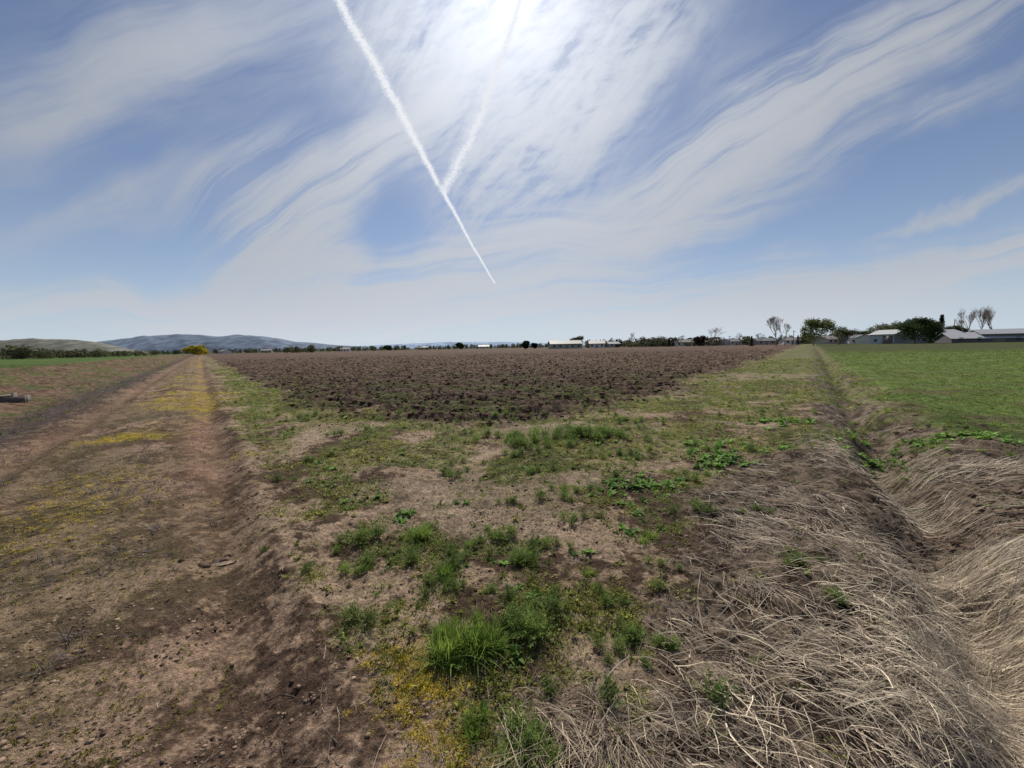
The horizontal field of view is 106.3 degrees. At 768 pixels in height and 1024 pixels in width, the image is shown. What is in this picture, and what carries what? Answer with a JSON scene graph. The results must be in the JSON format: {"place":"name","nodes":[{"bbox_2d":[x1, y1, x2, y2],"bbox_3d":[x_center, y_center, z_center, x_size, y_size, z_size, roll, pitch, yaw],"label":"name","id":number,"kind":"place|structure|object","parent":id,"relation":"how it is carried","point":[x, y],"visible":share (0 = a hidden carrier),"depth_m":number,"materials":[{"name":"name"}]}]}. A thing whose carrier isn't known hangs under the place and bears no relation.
{"place":"outdoors","nodes":[
{"label":"outdoors","id":0,"kind":"place"},
{"bbox_2d":[0,338,148,354],"bbox_3d":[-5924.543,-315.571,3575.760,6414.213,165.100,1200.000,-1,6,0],"label":"hill","id":1,"kind":"structure","parent":0,"point":[60,344],"depth_m":3217.86,"materials":[{"name":"green plant"}]},
{"bbox_2d":[218,350,230,353],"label":"walls","id":2,"kind":"structure","parent":0,"point":[226,352],"depth_m":395.87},
{"bbox_2d":[99,334,400,352],"bbox_3d":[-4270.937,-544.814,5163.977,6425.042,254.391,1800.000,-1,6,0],"label":"hill","id":3,"kind":"structure","parent":0,"point":[170,343],"depth_m":4564.13,"materials":[{"name":"blue"}]},
{"bbox_2d":[335,0,494,283],"bbox_3d":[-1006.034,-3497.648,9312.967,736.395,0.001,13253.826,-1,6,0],"label":"contrail","id":4,"kind":"object","parent":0,"point":[366,48],"visible":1,"depth_m":3974.68,"materials":[{"name":"white"}]},
{"bbox_2d":[366,342,585,348],"bbox_3d":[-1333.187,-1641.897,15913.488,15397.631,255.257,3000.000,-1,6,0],"label":"mountain range","id":5,"kind":"structure","parent":0,"point":[414,345],"depth_m":15045.86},
{"bbox_2d":[442,0,521,192],"bbox_3d":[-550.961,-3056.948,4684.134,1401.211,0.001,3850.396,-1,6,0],"label":"contrail","id":6,"kind":"object","parent":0,"point":[472,132],"visible":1,"depth_m":4201.90,"materials":[{"name":"white"}]},
{"bbox_2d":[0,342,1023,767],"bbox_3d":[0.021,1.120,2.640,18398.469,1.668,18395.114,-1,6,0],"label":"ground","id":7,"kind":"structure","parent":0,"point":[266,630],"depth_m":3.43,"materials":[{"name":"soil"}]},
{"bbox_2d":[0,392,31,402],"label":"irrigation box","id":8,"kind":"object","parent":7,"relation":"on","point":[13,397],"visible":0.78,"depth_m":13.34,"materials":[{"name":"concrete"}]},
{"bbox_2d":[0,344,156,358],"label":"distant tree line","id":9,"kind":"object","parent":7,"relation":"on","point":[17,352],"visible":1,"depth_m":196.34,"materials":[{"name":"green plant"}]},
{"bbox_2d":[0,357,171,435],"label":"bank grass","id":10,"kind":"structure","parent":7,"relation":"on","point":[48,406],"depth_m":20.62,"materials":[{"name":"green plant"}]},
{"bbox_2d":[181,345,208,354],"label":"yellow forsythia","id":11,"kind":"object","parent":7,"relation":"on","point":[196,350],"visible":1,"depth_m":167.45,"materials":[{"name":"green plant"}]},
{"bbox_2d":[213,560,237,566],"bbox_3d":[-2.381,1.487,3.165,0.220,0.020,0.056,-2,7,-26],"label":"wood scrap","id":12,"kind":"object","parent":7,"relation":"on","point":[225,563],"visible":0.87,"depth_m":3.16,"materials":[{"name":"wood"}]},
{"bbox_2d":[0,366,514,767],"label":"yellow mustard","id":13,"kind":"object","parent":7,"relation":"on","point":[423,686],"visible":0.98,"depth_m":1.95,"materials":[{"name":"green plant"}]},
{"bbox_2d":[266,693,295,701],"bbox_3d":[-1.092,1.514,1.855,0.173,0.013,0.037,-1,6,0],"label":"fallen stick","id":14,"kind":"object","parent":7,"relation":"on","point":[286,695],"visible":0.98,"depth_m":1.86,"materials":[{"name":"wood"}]},
{"bbox_2d":[383,345,392,350],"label":"elm tree","id":15,"kind":"object","parent":7,"relation":"on","point":[388,347],"visible":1,"depth_m":356.62,"materials":[{"name":"green plant"}]},
{"bbox_2d":[455,342,463,348],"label":"elm tree","id":16,"kind":"object","parent":7,"relation":"on","point":[459,345],"visible":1,"depth_m":326.82,"materials":[{"name":"green plant"}]},
{"bbox_2d":[130,333,834,354],"bbox_3d":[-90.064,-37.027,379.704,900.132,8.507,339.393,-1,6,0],"label":"distant tree line","id":17,"kind":"object","parent":7,"relation":"on","point":[652,342],"visible":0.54,"depth_m":295.58,"materials":[{"name":"green plant"}]},
{"bbox_2d":[217,349,783,427],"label":"ploughed clods","id":18,"kind":"object","parent":7,"relation":"on","point":[489,422],"visible":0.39,"depth_m":15.50,"materials":[{"name":"soil"}]},
{"bbox_2d":[0,394,1012,767],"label":"seedlings","id":19,"kind":"object","parent":7,"relation":"on","point":[46,734],"visible":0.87,"depth_m":2.27,"materials":[{"name":"green plant"}]},
{"bbox_2d":[0,360,1022,687],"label":"dead weeds","id":20,"kind":"object","parent":7,"relation":"on","point":[62,404],"visible":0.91,"depth_m":5.84,"materials":[{"name":"plant"}]},
{"bbox_2d":[0,406,1022,767],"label":"loose straw","id":21,"kind":"object","parent":7,"relation":"on","point":[542,650],"visible":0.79,"depth_m":1.85,"materials":[{"name":"beige plant"}]},
{"bbox_2d":[0,397,1023,767],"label":"soil clods","id":22,"kind":"object","parent":7,"relation":"on","point":[162,761],"visible":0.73,"depth_m":2.22,"materials":[{"name":"brown soil"}]},
{"bbox_2d":[521,341,529,348],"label":"maple tree","id":23,"kind":"object","parent":7,"relation":"on","point":[525,344],"visible":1,"depth_m":227.42,"materials":[{"name":"green plant"}]},
{"bbox_2d":[221,376,908,719],"bbox_3d":[0.472,0.642,10.798,28.754,0.332,18.351,-1,6,0],"label":"broadleaf weed","id":24,"kind":"object","parent":7,"relation":"on","point":[515,650],"visible":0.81,"depth_m":3.89,"materials":[{"name":"green plant"}]},
{"bbox_2d":[570,335,583,344],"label":"elm tree","id":25,"kind":"object","parent":7,"relation":"on","point":[578,338],"visible":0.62,"depth_m":233.24,"materials":[{"name":"green plant"}]},
{"bbox_2d":[169,385,1023,576],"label":"soil clods","id":26,"kind":"object","parent":7,"relation":"on","point":[208,563],"visible":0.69,"depth_m":3.58,"materials":[{"name":"brown soil"}]},
{"bbox_2d":[589,344,604,347],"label":"walls","id":27,"kind":"structure","parent":7,"relation":"on","point":[594,346],"depth_m":235.16,"materials":[{"name":"grey"}]},
{"bbox_2d":[589,340,604,343],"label":"roof","id":28,"kind":"structure","parent":27,"relation":"on","point":[598,342],"depth_m":236.22,"materials":[{"name":"white metal"}]},
{"bbox_2d":[292,407,919,767],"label":"tansy mustard","id":29,"kind":"object","parent":7,"relation":"on","point":[528,626],"visible":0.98,"depth_m":2.82,"materials":[{"name":"green plant"}]},
{"bbox_2d":[604,342,620,347],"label":"farm shed","id":30,"kind":"structure","parent":7,"relation":"on","point":[612,344],"depth_m":246.16,"materials":[{"name":"grey metal"}]},
{"bbox_2d":[206,357,1023,767],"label":"weeds","id":31,"kind":"object","parent":7,"relation":"on","point":[586,607],"visible":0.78,"depth_m":4.18,"materials":[{"name":"green plant"}]},
{"bbox_2d":[222,360,1018,719],"bbox_3d":[6.259,-0.151,16.631,43.461,0.462,26.545,-2,6,-14],"label":"tansy mustard","id":32,"kind":"object","parent":7,"relation":"on","point":[508,594],"visible":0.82,"depth_m":2.81,"materials":[{"name":"green plant"}]},
{"bbox_2d":[258,383,1019,756],"bbox_3d":[-2.574,0.898,8.233,19.896,0.639,10.019,2,6,26],"label":"grass tuft","id":33,"kind":"object","parent":7,"relation":"on","point":[460,641],"visible":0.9,"depth_m":2.06,"materials":[{"name":"green plant"}]},
{"bbox_2d":[670,341,697,345],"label":"walls","id":34,"kind":"structure","parent":7,"relation":"on","point":[675,344],"depth_m":239.92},
{"bbox_2d":[675,339,693,342],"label":"roof","id":35,"kind":"structure","parent":34,"relation":"on","point":[684,340],"depth_m":241.60,"materials":[{"name":"grey metal"}]},
{"bbox_2d":[693,335,708,344],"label":"plum tree","id":36,"kind":"object","parent":7,"relation":"on","point":[697,340],"visible":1,"depth_m":197.85,"materials":[{"name":"green plant"}]},
{"bbox_2d":[392,415,1023,600],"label":"broadleaf weed","id":37,"kind":"object","parent":7,"relation":"on","point":[717,457],"visible":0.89,"depth_m":5.24,"materials":[{"name":"green plant"}]},
{"bbox_2d":[709,328,723,346],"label":"bare cottonwood","id":38,"kind":"object","parent":7,"relation":"on","point":[715,334],"visible":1,"depth_m":178.12,"materials":[{"name":"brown plant"}]},
{"bbox_2d":[720,339,741,344],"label":"walls","id":39,"kind":"structure","parent":7,"relation":"on","point":[725,341],"depth_m":245.93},
{"bbox_2d":[721,339,741,341],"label":"roof","id":40,"kind":"structure","parent":39,"relation":"on","point":[734,340],"depth_m":245.84,"materials":[{"name":"grey metal"}]},
{"bbox_2d":[748,339,775,344],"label":"walls","id":41,"kind":"structure","parent":7,"relation":"on","point":[762,343],"depth_m":235.19,"materials":[{"name":"grey"}]},
{"bbox_2d":[748,338,775,340],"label":"roof","id":42,"kind":"structure","parent":41,"relation":"on","point":[766,339],"depth_m":236.23,"materials":[{"name":"grey metal"}]},
{"bbox_2d":[766,315,783,345],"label":"bare cottonwood","id":43,"kind":"object","parent":7,"relation":"on","point":[771,322],"visible":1,"depth_m":149.32,"materials":[{"name":"brown plant"}]},
{"bbox_2d":[541,438,1023,767],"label":"straw heap","id":44,"kind":"object","parent":7,"relation":"on","point":[998,729],"visible":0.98,"depth_m":1.98,"materials":[{"name":"beige plant"}]},
{"bbox_2d":[777,323,791,345],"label":"bare cottonwood","id":45,"kind":"object","parent":7,"relation":"on","point":[788,327],"visible":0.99,"depth_m":154.92,"materials":[{"name":"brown plant"}]},
{"bbox_2d":[779,338,799,344],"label":"walls","id":46,"kind":"structure","parent":7,"relation":"on","point":[781,341],"depth_m":232.89,"materials":[{"name":"grey"}]},
{"bbox_2d":[778,337,800,340],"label":"roof","id":47,"kind":"structure","parent":46,"relation":"on","point":[788,338],"depth_m":231.88,"materials":[{"name":"grey metal"}]},
{"bbox_2d":[798,317,838,344],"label":"willow tree","id":48,"kind":"object","parent":7,"relation":"on","point":[815,324],"visible":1,"depth_m":146.93,"materials":[{"name":"green plant"}]},
{"bbox_2d":[826,326,856,344],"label":"poplar tree","id":49,"kind":"object","parent":7,"relation":"on","point":[841,333],"visible":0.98,"depth_m":158.47,"materials":[{"name":"green plant"}]},
{"bbox_2d":[844,335,860,343],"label":"farm shed","id":50,"kind":"structure","parent":7,"relation":"on","point":[850,340],"depth_m":201.10,"materials":[{"name":"grey metal"}]},
{"bbox_2d":[855,330,870,334],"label":"elm tree","id":51,"kind":"object","parent":7,"relation":"on","point":[861,332],"visible":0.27,"depth_m":218.87,"materials":[{"name":"green plant"}]},
{"bbox_2d":[863,322,893,334],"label":"elm tree","id":52,"kind":"object","parent":7,"relation":"on","point":[881,327],"visible":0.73,"depth_m":186.95,"materials":[{"name":"green plant"}]},
{"bbox_2d":[868,329,913,343],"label":"metal shed","id":53,"kind":"structure","parent":7,"relation":"on","point":[885,337],"depth_m":161.31,"materials":[{"name":"grey metal"}]},
{"bbox_2d":[882,336,892,343],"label":"door","id":54,"kind":"structure","parent":53,"relation":"in","point":[886,339],"depth_m":160.82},
{"bbox_2d":[889,320,903,329],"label":"elm tree","id":55,"kind":"object","parent":7,"relation":"on","point":[893,323],"visible":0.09,"depth_m":182.72,"materials":[{"name":"green plant"}]},
{"bbox_2d":[895,316,942,343],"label":"maple tree","id":56,"kind":"object","parent":7,"relation":"on","point":[914,325],"visible":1,"depth_m":147.74,"materials":[{"name":"green plant"}]},
{"bbox_2d":[825,350,1023,502],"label":"field crop","id":57,"kind":"object","parent":7,"relation":"on","point":[962,379],"visible":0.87,"depth_m":15.97,"materials":[{"name":"green plant"}]},
{"bbox_2d":[920,318,943,342],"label":"maple tree","id":58,"kind":"object","parent":7,"relation":"on","point":[936,336],"visible":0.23,"depth_m":149.88,"materials":[{"name":"green plant"}]},
{"bbox_2d":[914,329,961,342],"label":"metal barn","id":59,"kind":"structure","parent":7,"relation":"on","point":[922,340],"depth_m":166.20,"materials":[{"name":"grey metal"}]},
{"bbox_2d":[932,314,946,341],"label":"spruce tree","id":60,"kind":"object","parent":7,"relation":"on","point":[941,319],"visible":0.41,"depth_m":158.04,"materials":[{"name":"green plant"}]},
{"bbox_2d":[946,325,968,331],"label":"elm tree","id":61,"kind":"object","parent":7,"relation":"on","point":[957,327],"visible":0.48,"depth_m":186.63,"materials":[{"name":"green plant"}]},
{"bbox_2d":[955,309,976,331],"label":"bare poplar","id":62,"kind":"object","parent":7,"relation":"on","point":[972,317],"visible":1,"depth_m":159.90,"materials":[{"name":"brown plant"}]},
{"bbox_2d":[934,332,1023,342],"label":"metal barn","id":63,"kind":"structure","parent":7,"relation":"on","point":[965,337],"depth_m":146.48,"materials":[{"name":"grey metal"}]},
{"bbox_2d":[991,338,1005,341],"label":"door","id":64,"kind":"structure","parent":63,"relation":"in","point":[1001,339],"depth_m":142.76,"materials":[{"name":"grey metal"}]},
{"bbox_2d":[972,306,994,328],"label":"bare poplar","id":65,"kind":"object","parent":7,"relation":"on","point":[985,314],"visible":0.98,"depth_m":155.66,"materials":[{"name":"brown plant"}]},
{"bbox_2d":[986,309,995,328],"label":"bare poplar","id":66,"kind":"object","parent":7,"relation":"on","point":[989,319],"visible":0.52,"depth_m":161.27,"materials":[{"name":"brown plant"}]},
{"bbox_2d":[969,328,1023,335],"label":"long barn","id":67,"kind":"structure","parent":7,"relation":"on","point":[1003,332],"depth_m":144.61,"materials":[{"name":"grey metal"}]},
{"bbox_2d":[0,0,1023,345],"label":"sky","id":68,"kind":"structure","parent":0,"point":[647,168],"materials":[{"name":"blue"}]},
{"bbox_2d":[548,343,581,348],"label":"walls","id":69,"kind":"structure","parent":0,"point":[563,346],"depth_m":219.56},
{"bbox_2d":[547,340,582,344],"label":"roof","id":70,"kind":"structure","parent":69,"relation":"on","point":[567,342],"depth_m":220.94,"materials":[{"name":"white metal"}]},
{"bbox_2d":[373,377,1023,767],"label":"dry grass","id":71,"kind":"structure","parent":0,"point":[659,689],"depth_m":2.01,"materials":[{"name":"plant"}]},
{"bbox_2d":[812,337,843,343],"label":"walls","id":72,"kind":"structure","parent":0,"point":[824,341],"depth_m":205.23,"materials":[{"name":"grey"}]},
{"bbox_2d":[816,336,837,338],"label":"roof","id":73,"kind":"structure","parent":72,"relation":"on","point":[827,337],"depth_m":206.20,"materials":[{"name":"grey metal"}]},
{"bbox_2d":[856,335,869,343],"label":"walls","id":74,"kind":"structure","parent":0,"point":[863,339],"depth_m":194.33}
]}

